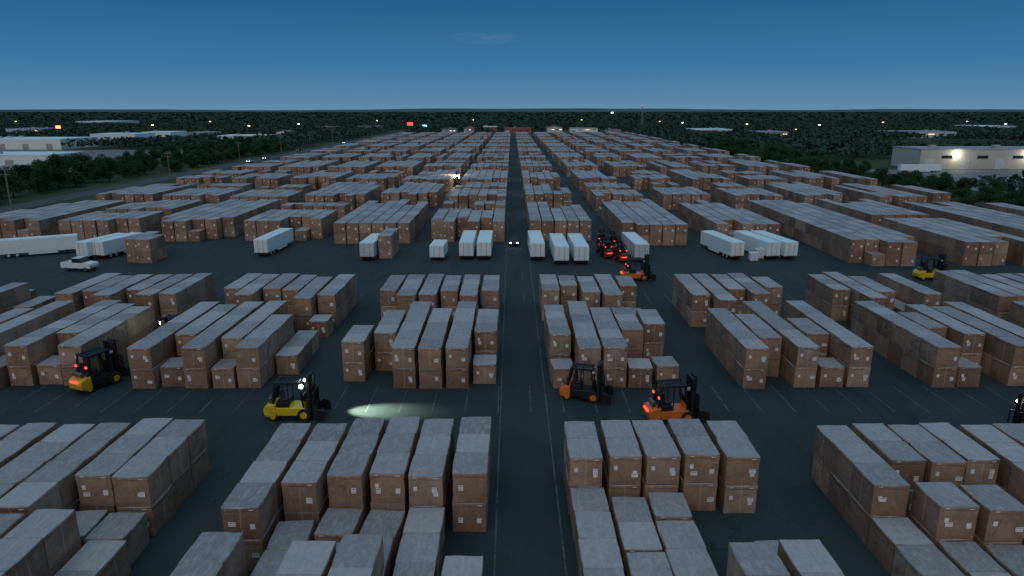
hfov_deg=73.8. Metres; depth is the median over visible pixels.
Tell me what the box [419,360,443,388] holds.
cardboard carton
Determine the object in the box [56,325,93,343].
cardboard carton
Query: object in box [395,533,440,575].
cardboard carton
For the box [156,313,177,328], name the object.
forklift
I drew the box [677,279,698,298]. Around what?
cardboard carton
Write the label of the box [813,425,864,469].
cardboard carton
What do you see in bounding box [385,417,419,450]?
cardboard carton
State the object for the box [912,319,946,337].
cardboard carton
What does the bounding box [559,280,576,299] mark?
cardboard carton
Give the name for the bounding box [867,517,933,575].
cardboard carton
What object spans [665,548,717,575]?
cardboard carton
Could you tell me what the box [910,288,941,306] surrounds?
cardboard carton
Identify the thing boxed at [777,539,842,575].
cardboard carton
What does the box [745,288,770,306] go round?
cardboard carton
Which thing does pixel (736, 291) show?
cardboard carton
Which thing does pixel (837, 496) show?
cardboard carton
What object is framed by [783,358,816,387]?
cardboard carton
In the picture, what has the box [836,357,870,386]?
cardboard carton
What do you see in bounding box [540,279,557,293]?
cardboard carton
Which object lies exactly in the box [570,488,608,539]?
cardboard carton
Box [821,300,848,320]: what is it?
cardboard carton
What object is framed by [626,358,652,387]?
cardboard carton
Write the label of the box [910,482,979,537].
cardboard carton
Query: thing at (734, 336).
cardboard carton
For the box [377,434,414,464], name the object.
cardboard carton
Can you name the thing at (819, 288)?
cardboard carton
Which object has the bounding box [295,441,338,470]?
cardboard carton
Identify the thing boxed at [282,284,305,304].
cardboard carton
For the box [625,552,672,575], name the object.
cardboard carton
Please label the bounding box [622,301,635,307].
cardboard carton
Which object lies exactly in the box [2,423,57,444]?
cardboard carton
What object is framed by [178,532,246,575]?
cardboard carton
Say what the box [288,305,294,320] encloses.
cardboard carton
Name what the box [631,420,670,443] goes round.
cardboard carton
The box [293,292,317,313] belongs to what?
cardboard carton
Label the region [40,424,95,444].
cardboard carton
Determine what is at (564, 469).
cardboard carton
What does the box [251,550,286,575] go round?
cardboard carton
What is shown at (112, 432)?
cardboard carton
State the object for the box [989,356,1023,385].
cardboard carton
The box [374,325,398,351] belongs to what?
cardboard carton
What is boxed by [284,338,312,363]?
cardboard carton
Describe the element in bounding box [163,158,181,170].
broadleaf tree
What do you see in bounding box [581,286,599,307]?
cardboard carton
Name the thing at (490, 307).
cardboard carton
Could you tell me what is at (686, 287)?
cardboard carton
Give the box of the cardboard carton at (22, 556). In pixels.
[0,538,48,575]
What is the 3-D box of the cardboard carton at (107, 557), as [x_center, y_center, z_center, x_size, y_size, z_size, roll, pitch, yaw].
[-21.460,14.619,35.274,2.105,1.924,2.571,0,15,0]
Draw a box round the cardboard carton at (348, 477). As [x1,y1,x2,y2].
[327,454,370,504]
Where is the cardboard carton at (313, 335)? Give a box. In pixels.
[292,330,318,354]
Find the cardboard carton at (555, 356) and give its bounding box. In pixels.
[548,346,569,372]
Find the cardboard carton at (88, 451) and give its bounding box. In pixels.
[53,440,109,465]
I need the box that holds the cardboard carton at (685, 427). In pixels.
[667,419,708,444]
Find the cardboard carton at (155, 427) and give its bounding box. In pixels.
[124,418,173,436]
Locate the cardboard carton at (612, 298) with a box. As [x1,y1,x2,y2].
[602,289,622,309]
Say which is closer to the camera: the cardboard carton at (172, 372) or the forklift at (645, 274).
the cardboard carton at (172, 372)
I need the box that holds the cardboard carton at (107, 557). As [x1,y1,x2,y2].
[59,540,130,575]
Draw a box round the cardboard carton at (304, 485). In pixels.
[281,460,327,512]
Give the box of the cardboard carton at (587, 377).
[576,360,596,385]
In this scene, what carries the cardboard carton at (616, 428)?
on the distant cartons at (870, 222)
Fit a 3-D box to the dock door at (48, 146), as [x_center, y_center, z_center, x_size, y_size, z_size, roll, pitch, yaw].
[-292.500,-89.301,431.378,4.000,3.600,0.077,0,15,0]
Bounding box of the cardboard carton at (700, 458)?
[676,436,719,482]
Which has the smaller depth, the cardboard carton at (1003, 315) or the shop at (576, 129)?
the cardboard carton at (1003, 315)
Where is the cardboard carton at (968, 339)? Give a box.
[946,325,985,352]
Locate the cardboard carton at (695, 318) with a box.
[686,305,706,326]
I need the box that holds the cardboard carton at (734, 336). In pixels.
[728,330,758,357]
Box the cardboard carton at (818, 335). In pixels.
[796,326,828,352]
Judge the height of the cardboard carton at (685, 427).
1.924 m
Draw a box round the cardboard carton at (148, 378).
[130,359,166,388]
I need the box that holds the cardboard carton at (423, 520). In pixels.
[403,507,444,559]
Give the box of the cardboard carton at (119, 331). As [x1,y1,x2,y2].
[91,320,127,345]
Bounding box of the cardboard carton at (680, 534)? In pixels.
[656,520,705,551]
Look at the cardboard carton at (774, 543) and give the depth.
35.97 m
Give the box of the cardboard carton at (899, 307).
[893,304,904,312]
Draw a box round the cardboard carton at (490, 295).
[482,285,499,305]
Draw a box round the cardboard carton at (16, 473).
[0,461,44,486]
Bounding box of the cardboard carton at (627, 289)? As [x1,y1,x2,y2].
[617,281,636,300]
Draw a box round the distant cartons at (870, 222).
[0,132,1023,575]
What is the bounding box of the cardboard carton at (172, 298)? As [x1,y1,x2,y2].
[158,288,186,308]
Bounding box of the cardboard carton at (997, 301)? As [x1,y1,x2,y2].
[983,290,1017,311]
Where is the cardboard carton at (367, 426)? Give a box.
[347,418,385,443]
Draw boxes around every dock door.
[0,144,5,149]
[4,160,13,165]
[22,144,28,149]
[46,144,52,149]
[924,159,933,163]
[958,159,968,168]
[994,159,1004,168]
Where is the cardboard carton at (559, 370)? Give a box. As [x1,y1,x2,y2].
[550,358,574,388]
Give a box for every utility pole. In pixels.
[0,165,12,210]
[163,152,170,179]
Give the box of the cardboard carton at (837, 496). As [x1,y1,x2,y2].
[827,471,848,519]
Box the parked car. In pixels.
[509,236,519,245]
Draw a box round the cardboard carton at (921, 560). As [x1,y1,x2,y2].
[891,545,964,575]
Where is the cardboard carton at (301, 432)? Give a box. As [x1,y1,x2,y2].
[269,423,311,449]
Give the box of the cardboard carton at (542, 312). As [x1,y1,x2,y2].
[541,303,543,320]
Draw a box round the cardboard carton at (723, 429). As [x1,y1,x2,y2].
[706,420,747,446]
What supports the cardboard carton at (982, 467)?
on the cardboard carton
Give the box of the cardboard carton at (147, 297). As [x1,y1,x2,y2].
[135,289,162,310]
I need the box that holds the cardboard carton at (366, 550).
[331,534,383,575]
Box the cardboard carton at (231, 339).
[221,329,252,356]
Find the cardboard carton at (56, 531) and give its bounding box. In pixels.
[3,509,80,571]
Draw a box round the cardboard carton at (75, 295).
[54,288,84,308]
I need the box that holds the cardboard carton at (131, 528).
[84,512,149,564]
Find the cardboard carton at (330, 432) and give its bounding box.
[307,423,347,450]
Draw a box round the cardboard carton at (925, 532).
[909,513,972,547]
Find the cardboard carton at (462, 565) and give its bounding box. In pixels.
[441,556,482,575]
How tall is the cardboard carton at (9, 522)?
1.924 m
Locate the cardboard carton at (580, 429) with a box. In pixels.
[564,421,597,456]
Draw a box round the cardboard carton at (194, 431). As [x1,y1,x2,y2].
[156,419,207,462]
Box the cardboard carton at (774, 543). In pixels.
[754,540,778,552]
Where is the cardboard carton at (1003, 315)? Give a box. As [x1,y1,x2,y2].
[982,307,1009,320]
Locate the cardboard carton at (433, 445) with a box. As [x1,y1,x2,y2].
[415,436,450,480]
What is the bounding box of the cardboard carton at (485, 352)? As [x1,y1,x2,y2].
[475,349,496,363]
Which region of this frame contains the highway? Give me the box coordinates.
[0,131,402,212]
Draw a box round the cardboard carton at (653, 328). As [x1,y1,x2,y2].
[640,316,664,341]
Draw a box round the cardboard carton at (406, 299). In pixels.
[396,290,417,310]
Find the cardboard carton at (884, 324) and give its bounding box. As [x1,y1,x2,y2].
[876,314,911,339]
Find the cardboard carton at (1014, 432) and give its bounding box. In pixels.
[992,423,1023,443]
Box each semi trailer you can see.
[0,233,78,257]
[75,233,126,258]
[92,232,141,257]
[253,228,293,254]
[359,233,379,258]
[429,239,447,258]
[459,230,476,257]
[477,230,492,257]
[528,230,544,258]
[549,233,568,262]
[567,233,588,262]
[621,232,649,258]
[700,230,744,257]
[734,230,780,257]
[750,230,798,257]
[897,164,941,171]
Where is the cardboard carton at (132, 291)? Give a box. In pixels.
[126,284,153,303]
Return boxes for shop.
[5,127,55,132]
[442,128,457,132]
[464,126,474,131]
[483,125,496,131]
[504,127,530,132]
[546,125,562,132]
[569,127,597,131]
[605,128,620,132]
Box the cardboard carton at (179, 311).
[160,304,187,324]
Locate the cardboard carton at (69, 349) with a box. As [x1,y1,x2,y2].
[57,336,97,365]
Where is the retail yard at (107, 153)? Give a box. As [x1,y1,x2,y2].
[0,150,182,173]
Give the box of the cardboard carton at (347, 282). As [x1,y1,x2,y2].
[329,279,350,297]
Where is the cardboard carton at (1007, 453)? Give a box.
[984,442,1023,490]
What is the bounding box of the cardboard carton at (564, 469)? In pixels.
[564,450,565,488]
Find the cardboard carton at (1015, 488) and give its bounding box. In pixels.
[1007,462,1023,503]
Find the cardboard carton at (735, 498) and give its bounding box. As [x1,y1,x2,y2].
[716,474,757,512]
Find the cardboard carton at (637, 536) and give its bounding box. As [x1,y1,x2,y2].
[617,521,661,574]
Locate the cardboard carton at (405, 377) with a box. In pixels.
[393,361,418,387]
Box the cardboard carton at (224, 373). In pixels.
[211,358,237,388]
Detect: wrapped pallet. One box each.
[748,251,758,261]
[754,248,763,258]
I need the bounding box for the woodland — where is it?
[0,112,1023,191]
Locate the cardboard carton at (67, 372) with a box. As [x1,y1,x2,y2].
[61,357,100,385]
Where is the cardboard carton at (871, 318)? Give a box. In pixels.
[864,307,897,331]
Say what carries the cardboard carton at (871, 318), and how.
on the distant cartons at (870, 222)
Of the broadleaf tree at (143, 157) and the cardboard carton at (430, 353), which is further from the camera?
the broadleaf tree at (143, 157)
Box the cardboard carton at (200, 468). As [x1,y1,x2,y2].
[191,446,210,489]
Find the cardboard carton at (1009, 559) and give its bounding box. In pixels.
[984,545,1023,575]
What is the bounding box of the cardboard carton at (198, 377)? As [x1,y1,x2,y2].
[183,359,216,387]
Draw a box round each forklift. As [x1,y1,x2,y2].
[68,338,130,393]
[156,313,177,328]
[263,370,330,420]
[454,175,459,186]
[559,360,613,404]
[596,229,605,248]
[596,236,612,258]
[608,231,619,251]
[612,240,627,262]
[620,254,655,280]
[643,372,709,422]
[912,253,947,280]
[1006,393,1023,422]
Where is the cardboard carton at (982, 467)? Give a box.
[942,440,1000,484]
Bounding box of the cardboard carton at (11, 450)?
[0,440,32,464]
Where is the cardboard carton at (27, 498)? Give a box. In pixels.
[0,482,62,517]
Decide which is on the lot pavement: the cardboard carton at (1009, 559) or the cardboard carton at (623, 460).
the cardboard carton at (1009, 559)
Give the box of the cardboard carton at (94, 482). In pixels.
[74,454,132,504]
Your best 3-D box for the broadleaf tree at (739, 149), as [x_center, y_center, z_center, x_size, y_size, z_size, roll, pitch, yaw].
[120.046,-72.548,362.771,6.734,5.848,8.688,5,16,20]
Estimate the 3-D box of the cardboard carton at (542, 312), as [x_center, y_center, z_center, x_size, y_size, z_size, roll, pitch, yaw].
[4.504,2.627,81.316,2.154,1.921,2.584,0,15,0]
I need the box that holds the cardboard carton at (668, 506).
[648,492,691,527]
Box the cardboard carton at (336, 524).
[314,508,362,542]
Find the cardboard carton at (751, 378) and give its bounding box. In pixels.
[734,359,766,388]
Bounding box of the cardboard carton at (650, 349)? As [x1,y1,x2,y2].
[642,342,663,359]
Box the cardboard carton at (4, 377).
[0,360,10,388]
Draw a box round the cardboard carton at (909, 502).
[905,489,913,516]
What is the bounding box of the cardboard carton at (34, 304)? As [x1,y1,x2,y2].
[12,301,43,309]
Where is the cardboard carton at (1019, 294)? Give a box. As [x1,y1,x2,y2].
[1003,290,1023,300]
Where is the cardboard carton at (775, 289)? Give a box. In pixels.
[758,282,782,301]
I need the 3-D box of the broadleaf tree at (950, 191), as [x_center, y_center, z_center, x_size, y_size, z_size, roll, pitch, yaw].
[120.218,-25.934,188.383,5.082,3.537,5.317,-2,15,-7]
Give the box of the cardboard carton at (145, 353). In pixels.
[126,339,165,368]
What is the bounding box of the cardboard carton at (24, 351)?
[3,336,47,365]
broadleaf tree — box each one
[0,173,14,194]
[0,175,26,196]
[0,187,6,201]
[3,171,18,185]
[11,163,33,187]
[22,173,49,191]
[24,159,59,193]
[41,153,77,188]
[60,152,100,179]
[67,170,90,186]
[78,159,102,182]
[82,154,91,170]
[94,156,106,170]
[95,156,121,181]
[111,163,135,177]
[115,155,134,169]
[123,151,130,160]
[130,159,147,175]
[131,149,149,163]
[132,153,154,173]
[147,148,163,166]
[159,154,172,165]
[160,146,171,153]
[161,154,178,168]
[162,146,179,154]
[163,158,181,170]
[163,159,184,171]
[170,150,182,163]
[180,149,197,154]
[182,153,201,167]
[186,149,207,166]
[191,144,209,152]
[199,152,215,164]
[202,140,218,150]
[205,141,214,148]
[206,148,218,160]
[211,151,225,162]
[217,142,234,159]
[220,149,233,161]
[227,139,234,146]
[234,136,250,156]
[234,142,248,157]
[244,137,253,152]
[249,145,262,155]
[257,138,275,153]
[269,137,285,150]
[272,141,282,151]
[706,140,714,148]
[717,138,731,149]
[720,141,730,149]
[724,144,739,155]
[732,146,742,153]
[738,138,749,152]
[741,149,751,155]
[750,149,764,155]
[753,153,766,160]
[761,144,775,157]
[764,146,780,159]
[770,153,783,162]
[779,145,791,156]
[781,154,788,162]
[797,158,807,164]
[803,158,817,171]
[813,160,828,172]
[820,164,836,170]
[831,159,840,170]
[838,166,850,173]
[841,158,847,168]
[846,157,855,167]
[847,164,858,174]
[854,164,867,175]
[859,160,871,173]
[874,167,889,186]
[887,173,895,184]
[887,174,902,184]
[896,170,912,178]
[896,177,913,185]
[900,179,921,186]
[908,170,925,183]
[919,174,940,185]
[923,186,941,190]
[924,178,938,189]
[936,175,958,193]
[939,171,953,190]
[942,188,957,198]
[954,176,971,191]
[954,188,971,199]
[958,196,975,205]
[971,186,1001,202]
[987,193,1010,203]
[989,179,1005,195]
[1002,191,1015,201]
[1006,198,1023,206]
[1007,189,1023,200]
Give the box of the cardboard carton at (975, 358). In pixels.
[960,353,981,365]
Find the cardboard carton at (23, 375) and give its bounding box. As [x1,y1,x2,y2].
[7,357,48,385]
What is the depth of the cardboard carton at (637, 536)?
36.47 m
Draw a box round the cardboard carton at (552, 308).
[544,305,563,322]
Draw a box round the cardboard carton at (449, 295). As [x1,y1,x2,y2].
[440,285,458,305]
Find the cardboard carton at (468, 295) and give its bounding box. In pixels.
[460,290,477,309]
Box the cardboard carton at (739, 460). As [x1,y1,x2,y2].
[716,438,760,485]
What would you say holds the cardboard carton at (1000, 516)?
on the cardboard carton at (979, 541)
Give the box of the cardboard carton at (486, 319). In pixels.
[476,316,497,336]
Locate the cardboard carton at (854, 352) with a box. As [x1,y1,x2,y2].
[836,337,873,366]
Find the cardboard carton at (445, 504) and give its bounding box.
[409,486,447,523]
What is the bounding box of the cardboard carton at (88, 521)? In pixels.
[76,510,108,546]
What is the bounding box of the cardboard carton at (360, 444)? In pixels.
[338,435,378,467]
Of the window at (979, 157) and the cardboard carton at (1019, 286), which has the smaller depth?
the cardboard carton at (1019, 286)
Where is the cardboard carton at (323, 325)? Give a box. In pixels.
[309,314,333,337]
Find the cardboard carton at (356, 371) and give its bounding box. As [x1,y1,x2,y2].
[342,353,370,380]
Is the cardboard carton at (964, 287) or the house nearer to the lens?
the cardboard carton at (964, 287)
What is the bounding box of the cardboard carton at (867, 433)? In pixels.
[851,423,902,447]
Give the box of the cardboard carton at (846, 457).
[831,443,886,491]
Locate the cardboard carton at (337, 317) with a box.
[319,305,341,326]
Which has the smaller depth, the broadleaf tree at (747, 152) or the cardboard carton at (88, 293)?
the cardboard carton at (88, 293)
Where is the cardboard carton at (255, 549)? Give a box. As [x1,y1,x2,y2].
[244,513,277,570]
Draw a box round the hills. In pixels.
[0,108,1023,111]
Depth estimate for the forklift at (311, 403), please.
54.27 m
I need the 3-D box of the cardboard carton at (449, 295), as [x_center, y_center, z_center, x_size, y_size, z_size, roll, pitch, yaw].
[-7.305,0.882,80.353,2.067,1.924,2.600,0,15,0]
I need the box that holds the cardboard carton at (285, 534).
[267,520,314,549]
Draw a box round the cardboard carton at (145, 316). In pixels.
[120,306,152,330]
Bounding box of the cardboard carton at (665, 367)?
[651,356,678,385]
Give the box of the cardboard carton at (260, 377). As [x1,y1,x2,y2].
[236,359,270,387]
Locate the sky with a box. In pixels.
[0,0,1023,109]
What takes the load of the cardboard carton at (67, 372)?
on the lot pavement
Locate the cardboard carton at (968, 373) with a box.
[955,357,981,386]
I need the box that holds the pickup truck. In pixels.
[60,256,98,271]
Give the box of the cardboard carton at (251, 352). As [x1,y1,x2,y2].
[234,338,268,367]
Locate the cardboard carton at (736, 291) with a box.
[722,284,745,304]
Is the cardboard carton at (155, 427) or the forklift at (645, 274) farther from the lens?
the forklift at (645, 274)
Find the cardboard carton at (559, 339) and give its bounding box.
[548,326,570,353]
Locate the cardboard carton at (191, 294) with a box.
[170,283,196,302]
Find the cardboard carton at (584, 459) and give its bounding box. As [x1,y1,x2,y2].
[566,439,602,485]
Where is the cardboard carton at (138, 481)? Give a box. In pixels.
[111,456,170,506]
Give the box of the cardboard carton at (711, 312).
[706,308,732,332]
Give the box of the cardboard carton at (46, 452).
[11,442,71,463]
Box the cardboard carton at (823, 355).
[819,353,826,357]
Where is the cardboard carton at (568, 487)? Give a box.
[566,467,600,513]
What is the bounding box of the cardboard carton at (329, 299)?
[317,289,340,310]
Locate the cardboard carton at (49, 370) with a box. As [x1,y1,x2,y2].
[36,355,63,384]
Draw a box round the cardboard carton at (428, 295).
[418,289,437,309]
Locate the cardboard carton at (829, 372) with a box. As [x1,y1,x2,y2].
[815,357,844,386]
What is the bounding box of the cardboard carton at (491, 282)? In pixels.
[482,280,499,285]
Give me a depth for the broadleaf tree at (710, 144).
406.72 m
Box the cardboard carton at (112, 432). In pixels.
[79,422,131,444]
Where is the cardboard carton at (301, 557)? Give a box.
[275,540,335,575]
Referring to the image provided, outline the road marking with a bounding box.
[1,132,978,212]
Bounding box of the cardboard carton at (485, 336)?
[474,323,496,349]
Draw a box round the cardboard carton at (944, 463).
[909,442,966,487]
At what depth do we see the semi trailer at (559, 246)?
109.49 m
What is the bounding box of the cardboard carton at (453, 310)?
[441,306,456,319]
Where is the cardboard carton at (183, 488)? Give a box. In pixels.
[171,464,193,510]
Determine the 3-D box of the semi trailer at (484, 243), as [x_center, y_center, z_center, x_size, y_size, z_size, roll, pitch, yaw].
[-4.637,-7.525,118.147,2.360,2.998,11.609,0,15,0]
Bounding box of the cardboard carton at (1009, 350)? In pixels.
[993,336,1023,365]
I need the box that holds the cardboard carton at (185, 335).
[175,326,207,352]
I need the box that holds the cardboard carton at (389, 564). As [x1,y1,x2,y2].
[383,538,394,575]
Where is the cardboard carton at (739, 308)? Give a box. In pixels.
[737,305,741,313]
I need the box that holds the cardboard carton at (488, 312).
[478,309,498,326]
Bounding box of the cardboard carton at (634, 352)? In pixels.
[627,348,642,357]
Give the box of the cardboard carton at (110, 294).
[92,289,122,303]
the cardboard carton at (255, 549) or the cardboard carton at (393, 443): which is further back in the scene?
the cardboard carton at (393, 443)
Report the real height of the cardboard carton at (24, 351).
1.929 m
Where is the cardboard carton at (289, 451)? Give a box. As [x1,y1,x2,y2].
[255,441,300,468]
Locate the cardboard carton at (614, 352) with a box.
[601,338,627,366]
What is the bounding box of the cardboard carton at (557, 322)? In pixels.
[547,318,567,342]
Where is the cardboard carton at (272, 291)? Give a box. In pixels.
[263,283,286,303]
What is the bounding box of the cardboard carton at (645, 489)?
[640,473,678,503]
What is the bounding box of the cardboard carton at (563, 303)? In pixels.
[559,298,576,315]
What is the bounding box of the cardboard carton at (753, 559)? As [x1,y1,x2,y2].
[726,542,790,575]
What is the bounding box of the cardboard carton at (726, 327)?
[720,322,748,348]
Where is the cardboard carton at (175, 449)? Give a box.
[136,436,190,483]
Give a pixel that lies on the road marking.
(168, 177)
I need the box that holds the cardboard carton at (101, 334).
[76,328,112,354]
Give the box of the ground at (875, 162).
[0,120,1023,208]
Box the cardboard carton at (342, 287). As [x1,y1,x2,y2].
[324,284,346,304]
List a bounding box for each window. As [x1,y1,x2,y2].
[942,156,952,158]
[977,156,987,158]
[1013,156,1023,158]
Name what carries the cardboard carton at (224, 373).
on the lot pavement
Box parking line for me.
[1,140,1023,575]
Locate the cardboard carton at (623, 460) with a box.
[605,437,641,483]
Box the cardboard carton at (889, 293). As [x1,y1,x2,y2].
[867,286,895,306]
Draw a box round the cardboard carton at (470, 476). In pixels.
[452,452,487,502]
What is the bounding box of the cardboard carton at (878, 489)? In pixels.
[850,463,910,515]
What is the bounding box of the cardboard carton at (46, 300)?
[29,296,54,305]
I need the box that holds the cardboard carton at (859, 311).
[852,301,882,323]
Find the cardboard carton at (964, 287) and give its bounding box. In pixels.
[956,280,986,299]
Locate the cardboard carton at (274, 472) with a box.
[239,460,288,511]
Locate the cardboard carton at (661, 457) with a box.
[639,437,680,484]
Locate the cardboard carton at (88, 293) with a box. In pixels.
[81,285,111,305]
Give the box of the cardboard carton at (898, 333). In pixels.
[890,321,927,347]
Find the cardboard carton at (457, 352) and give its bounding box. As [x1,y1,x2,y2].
[446,339,469,367]
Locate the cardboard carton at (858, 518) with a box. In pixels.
[845,492,905,544]
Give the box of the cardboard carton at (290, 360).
[275,346,305,374]
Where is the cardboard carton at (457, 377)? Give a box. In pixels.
[446,359,469,387]
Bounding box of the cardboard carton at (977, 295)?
[969,285,1002,305]
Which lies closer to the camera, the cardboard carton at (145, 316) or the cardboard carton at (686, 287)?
the cardboard carton at (145, 316)
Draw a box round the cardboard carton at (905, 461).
[871,441,925,488]
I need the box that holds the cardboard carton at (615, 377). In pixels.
[603,367,626,387]
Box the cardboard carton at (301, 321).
[294,309,317,330]
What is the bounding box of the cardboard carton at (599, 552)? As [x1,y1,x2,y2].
[578,538,623,575]
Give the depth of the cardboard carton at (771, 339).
62.87 m
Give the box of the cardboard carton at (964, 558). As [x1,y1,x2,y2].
[937,541,1006,575]
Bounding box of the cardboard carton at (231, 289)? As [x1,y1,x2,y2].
[224,283,247,303]
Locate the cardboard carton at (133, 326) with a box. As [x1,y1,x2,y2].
[106,313,140,337]
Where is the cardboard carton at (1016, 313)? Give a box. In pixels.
[1008,301,1023,323]
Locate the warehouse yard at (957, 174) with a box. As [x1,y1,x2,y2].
[868,170,1022,190]
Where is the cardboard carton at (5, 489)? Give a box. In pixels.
[0,484,15,498]
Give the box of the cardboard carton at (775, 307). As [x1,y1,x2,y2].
[769,302,780,315]
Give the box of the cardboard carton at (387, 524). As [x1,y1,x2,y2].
[359,510,404,562]
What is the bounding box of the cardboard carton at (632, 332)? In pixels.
[618,321,643,347]
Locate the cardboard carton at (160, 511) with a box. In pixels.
[116,485,175,535]
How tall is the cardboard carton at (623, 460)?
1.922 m
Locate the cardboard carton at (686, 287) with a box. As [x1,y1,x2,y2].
[682,284,704,304]
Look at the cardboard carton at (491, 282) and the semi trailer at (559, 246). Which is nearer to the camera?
the cardboard carton at (491, 282)
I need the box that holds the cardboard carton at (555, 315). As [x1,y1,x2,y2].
[545,311,565,336]
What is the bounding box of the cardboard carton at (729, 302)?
[713,294,737,314]
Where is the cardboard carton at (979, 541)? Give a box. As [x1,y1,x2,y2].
[973,534,1021,550]
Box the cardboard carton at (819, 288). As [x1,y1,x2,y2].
[814,279,839,298]
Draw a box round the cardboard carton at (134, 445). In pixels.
[100,435,154,455]
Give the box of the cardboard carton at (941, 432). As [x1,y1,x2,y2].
[919,423,971,442]
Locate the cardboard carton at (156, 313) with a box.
[152,308,160,326]
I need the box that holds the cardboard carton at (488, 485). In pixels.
[488,469,489,500]
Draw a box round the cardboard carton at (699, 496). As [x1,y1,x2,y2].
[678,475,717,510]
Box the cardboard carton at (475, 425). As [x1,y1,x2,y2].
[459,417,491,455]
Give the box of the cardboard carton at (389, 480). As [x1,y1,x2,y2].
[369,452,409,502]
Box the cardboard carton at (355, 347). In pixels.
[341,333,369,361]
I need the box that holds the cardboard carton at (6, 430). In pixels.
[0,425,19,439]
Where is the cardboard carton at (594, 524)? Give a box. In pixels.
[574,511,615,563]
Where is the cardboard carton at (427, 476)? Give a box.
[408,455,446,505]
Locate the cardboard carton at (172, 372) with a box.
[160,357,184,386]
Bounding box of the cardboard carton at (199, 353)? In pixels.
[181,339,216,367]
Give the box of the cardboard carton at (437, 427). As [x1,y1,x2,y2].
[420,419,453,458]
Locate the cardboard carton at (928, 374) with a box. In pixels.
[916,358,957,387]
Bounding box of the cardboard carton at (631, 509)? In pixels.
[611,497,652,537]
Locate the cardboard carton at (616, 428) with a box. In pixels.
[600,420,635,463]
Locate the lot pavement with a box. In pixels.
[0,135,1023,575]
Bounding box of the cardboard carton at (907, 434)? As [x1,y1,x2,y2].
[887,425,940,444]
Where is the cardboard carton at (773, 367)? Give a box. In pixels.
[766,357,779,376]
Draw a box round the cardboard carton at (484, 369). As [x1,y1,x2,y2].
[473,355,496,383]
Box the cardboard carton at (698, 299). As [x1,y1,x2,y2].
[687,289,710,310]
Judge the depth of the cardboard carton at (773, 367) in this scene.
63.27 m
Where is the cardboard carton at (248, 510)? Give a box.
[220,483,275,539]
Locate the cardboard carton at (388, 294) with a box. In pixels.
[379,285,399,305]
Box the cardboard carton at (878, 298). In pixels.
[859,292,887,306]
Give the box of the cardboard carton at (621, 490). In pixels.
[604,464,640,511]
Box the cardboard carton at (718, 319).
[713,315,741,340]
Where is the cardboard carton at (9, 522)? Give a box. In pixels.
[0,513,24,539]
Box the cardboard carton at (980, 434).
[959,425,1014,447]
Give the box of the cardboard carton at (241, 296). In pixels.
[233,289,259,305]
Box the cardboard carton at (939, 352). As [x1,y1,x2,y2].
[919,338,961,366]
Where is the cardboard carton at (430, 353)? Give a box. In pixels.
[418,339,443,368]
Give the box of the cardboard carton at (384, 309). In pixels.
[381,306,396,318]
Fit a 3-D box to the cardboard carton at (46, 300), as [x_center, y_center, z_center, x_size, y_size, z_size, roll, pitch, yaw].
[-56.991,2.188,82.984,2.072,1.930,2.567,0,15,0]
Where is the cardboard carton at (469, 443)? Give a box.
[456,434,489,478]
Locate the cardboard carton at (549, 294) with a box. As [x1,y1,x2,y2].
[541,284,559,304]
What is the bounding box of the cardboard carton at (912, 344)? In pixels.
[904,329,943,356]
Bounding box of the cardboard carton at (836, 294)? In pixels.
[823,284,850,304]
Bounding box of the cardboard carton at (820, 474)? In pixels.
[811,453,830,496]
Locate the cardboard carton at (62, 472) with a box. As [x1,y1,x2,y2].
[23,460,85,508]
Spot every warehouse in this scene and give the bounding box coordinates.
[0,136,97,149]
[0,151,83,165]
[75,120,138,123]
[90,132,154,139]
[141,130,186,136]
[187,131,220,135]
[217,133,273,138]
[685,127,732,131]
[757,130,788,135]
[874,130,956,137]
[891,145,1023,168]
[949,125,1016,127]
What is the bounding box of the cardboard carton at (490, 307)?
[482,301,499,318]
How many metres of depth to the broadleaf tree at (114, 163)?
236.55 m
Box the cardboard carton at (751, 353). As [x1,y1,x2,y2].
[736,339,768,368]
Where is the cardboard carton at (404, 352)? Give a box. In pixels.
[391,339,417,367]
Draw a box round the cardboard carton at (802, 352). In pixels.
[786,338,819,366]
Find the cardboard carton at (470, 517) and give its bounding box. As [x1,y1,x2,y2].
[452,497,487,531]
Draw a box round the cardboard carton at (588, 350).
[576,338,600,367]
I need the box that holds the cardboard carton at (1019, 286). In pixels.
[1007,284,1023,290]
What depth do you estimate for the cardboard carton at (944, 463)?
40.72 m
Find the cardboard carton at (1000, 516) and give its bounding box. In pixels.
[959,484,1023,541]
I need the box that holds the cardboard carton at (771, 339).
[751,329,781,356]
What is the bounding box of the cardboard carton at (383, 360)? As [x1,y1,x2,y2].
[375,352,392,370]

